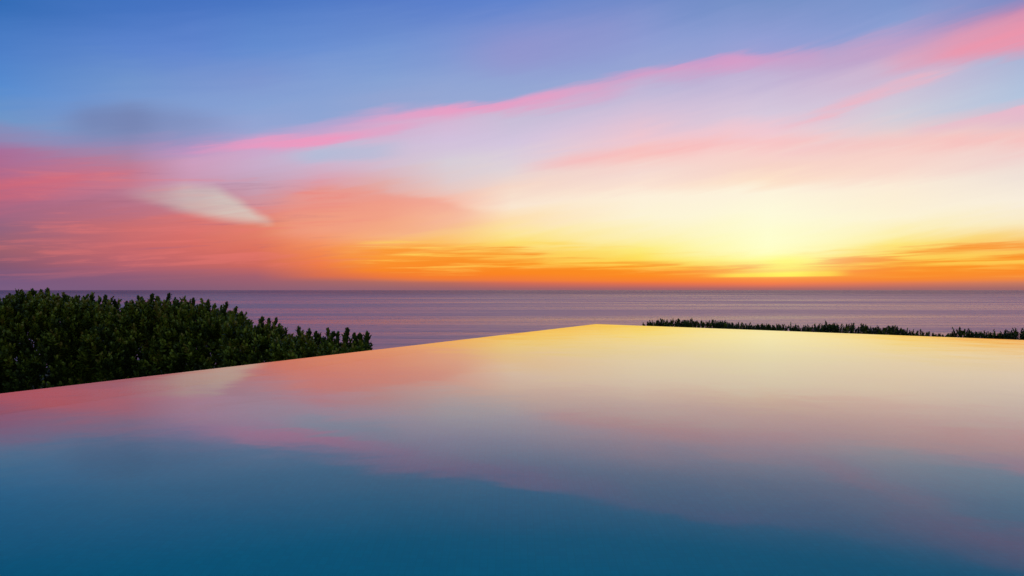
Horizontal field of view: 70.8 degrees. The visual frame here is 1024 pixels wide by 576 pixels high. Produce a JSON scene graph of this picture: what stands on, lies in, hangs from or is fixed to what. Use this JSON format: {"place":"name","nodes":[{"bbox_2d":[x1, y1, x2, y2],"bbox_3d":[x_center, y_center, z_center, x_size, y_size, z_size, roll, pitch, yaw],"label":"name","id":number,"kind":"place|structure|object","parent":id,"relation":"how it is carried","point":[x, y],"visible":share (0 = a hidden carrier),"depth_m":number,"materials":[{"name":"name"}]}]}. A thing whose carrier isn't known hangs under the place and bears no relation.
{"place":"outdoors","nodes":[
{"label":"outdoors","id":0,"kind":"place"},
{"bbox_2d":[0,290,1023,367],"bbox_3d":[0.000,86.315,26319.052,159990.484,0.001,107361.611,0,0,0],"label":"sea","id":1,"kind":"structure","parent":0,"point":[385,319],"depth_m":513.75,"materials":[{"name":"purple liquid"}]},
{"bbox_2d":[0,0,1023,289],"label":"sky","id":2,"kind":"structure","parent":0,"point":[145,144],"materials":[{"name":"multicoloured"}]},
{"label":"terrain","id":3,"kind":"structure","parent":0,"visible":0},
{"bbox_2d":[0,291,41,393],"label":"hedge shrub","id":4,"kind":"object","parent":3,"relation":"on","point":[8,310],"visible":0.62,"depth_m":19.20,"materials":[{"name":"green plant"}]},
{"bbox_2d":[0,287,99,392],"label":"hedge shrub","id":5,"kind":"object","parent":3,"relation":"on","point":[46,322],"visible":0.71,"depth_m":19.55,"materials":[{"name":"green plant"}]},
{"bbox_2d":[44,292,150,385],"bbox_3d":[-11.831,1.665,21.056,2.467,3.122,3.224,0,0,0],"label":"hedge shrub","id":6,"kind":"object","parent":3,"relation":"on","point":[99,347],"visible":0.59,"depth_m":19.99,"materials":[{"name":"green plant"}]},
{"bbox_2d":[106,292,210,377],"bbox_3d":[-10.278,1.682,21.397,2.555,3.114,3.262,0,0,0],"label":"hedge shrub","id":7,"kind":"object","parent":3,"relation":"on","point":[147,333],"visible":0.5,"depth_m":20.46,"materials":[{"name":"green plant"}]},
{"bbox_2d":[159,297,253,373],"bbox_3d":[-8.864,1.724,21.215,2.399,2.970,3.110,0,0,0],"label":"hedge shrub","id":8,"kind":"object","parent":3,"relation":"on","point":[200,338],"visible":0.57,"depth_m":20.36,"materials":[{"name":"green plant"}]},
{"bbox_2d":[216,310,296,367],"bbox_3d":[-6.695,1.824,19.429,1.973,2.475,2.641,0,0,0],"label":"hedge shrub","id":9,"kind":"object","parent":3,"relation":"on","point":[251,342],"visible":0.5,"depth_m":18.91,"materials":[{"name":"green plant"}]},
{"bbox_2d":[269,326,335,361],"bbox_3d":[-5.253,2.079,18.463,1.750,2.229,2.184,0,0,0],"label":"hedge shrub","id":10,"kind":"object","parent":3,"relation":"on","point":[290,347],"visible":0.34,"depth_m":18.05,"materials":[{"name":"green plant"}]},
{"bbox_2d":[316,327,372,356],"bbox_3d":[-4.186,2.102,17.974,1.477,2.256,1.903,0,0,0],"label":"hedge shrub","id":11,"kind":"object","parent":3,"relation":"on","point":[358,344],"visible":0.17,"depth_m":17.99,"materials":[{"name":"green plant"}]},
{"bbox_2d":[642,318,688,326],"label":"shrub","id":12,"kind":"object","parent":3,"relation":"on","point":[671,323],"visible":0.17,"depth_m":27.52,"materials":[{"name":"green plant"}]},
{"bbox_2d":[679,318,727,328],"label":"shrub","id":13,"kind":"object","parent":3,"relation":"on","point":[691,323],"visible":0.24,"depth_m":27.02,"materials":[{"name":"green plant"}]},
{"bbox_2d":[720,321,770,329],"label":"shrub","id":14,"kind":"object","parent":3,"relation":"on","point":[731,325],"visible":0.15,"depth_m":26.43,"materials":[{"name":"green plant"}]},
{"bbox_2d":[762,322,811,331],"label":"shrub","id":15,"kind":"object","parent":3,"relation":"on","point":[778,327],"visible":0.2,"depth_m":25.68,"materials":[{"name":"green plant"}]},
{"bbox_2d":[803,321,833,332],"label":"shrub","id":16,"kind":"object","parent":3,"relation":"on","point":[817,329],"visible":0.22,"depth_m":25.18,"materials":[{"name":"green plant"}]},
{"bbox_2d":[823,322,869,333],"bbox_3d":[11.568,2.209,24.791,1.633,2.117,1.210,0,0,0],"label":"shrub","id":17,"kind":"object","parent":3,"relation":"on","point":[850,329],"visible":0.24,"depth_m":24.74,"materials":[{"name":"green plant"}]},
{"bbox_2d":[860,323,908,335],"bbox_3d":[12.638,2.289,24.332,1.761,2.188,1.179,0,0,0],"label":"shrub","id":18,"kind":"object","parent":3,"relation":"on","point":[892,330],"visible":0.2,"depth_m":24.24,"materials":[{"name":"green plant"}]},
{"bbox_2d":[908,329,940,336],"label":"shrub","id":19,"kind":"object","parent":3,"relation":"on","point":[917,334],"visible":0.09,"depth_m":23.93,"materials":[{"name":"green plant"}]},
{"bbox_2d":[934,333,957,337],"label":"shrub","id":20,"kind":"object","parent":3,"relation":"on","point":[948,335],"visible":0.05,"depth_m":23.60,"materials":[{"name":"green plant"}]},
{"bbox_2d":[951,326,974,337],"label":"shrub","id":21,"kind":"object","parent":3,"relation":"on","point":[960,333],"visible":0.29,"depth_m":23.32,"materials":[{"name":"green plant"}]},
{"bbox_2d":[968,329,1007,338],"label":"shrub","id":22,"kind":"object","parent":3,"relation":"on","point":[990,335],"visible":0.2,"depth_m":22.95,"materials":[{"name":"green plant"}]},
{"bbox_2d":[996,328,1023,339],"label":"shrub","id":23,"kind":"object","parent":3,"relation":"on","point":[1011,335],"visible":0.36,"depth_m":22.70,"materials":[{"name":"green plant"}]},
{"bbox_3d":[4.574,2.846,13.017,28.781,3.180,25.250,0,0,0],"label":"infinity pool","id":24,"kind":"object","parent":3,"relation":"on","visible":0},
{"bbox_2d":[0,324,1023,575],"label":"pool water","id":25,"kind":"structure","parent":24,"relation":"in","point":[616,450],"depth_m":5.04,"materials":[{"name":"blue liquid"}]}
]}

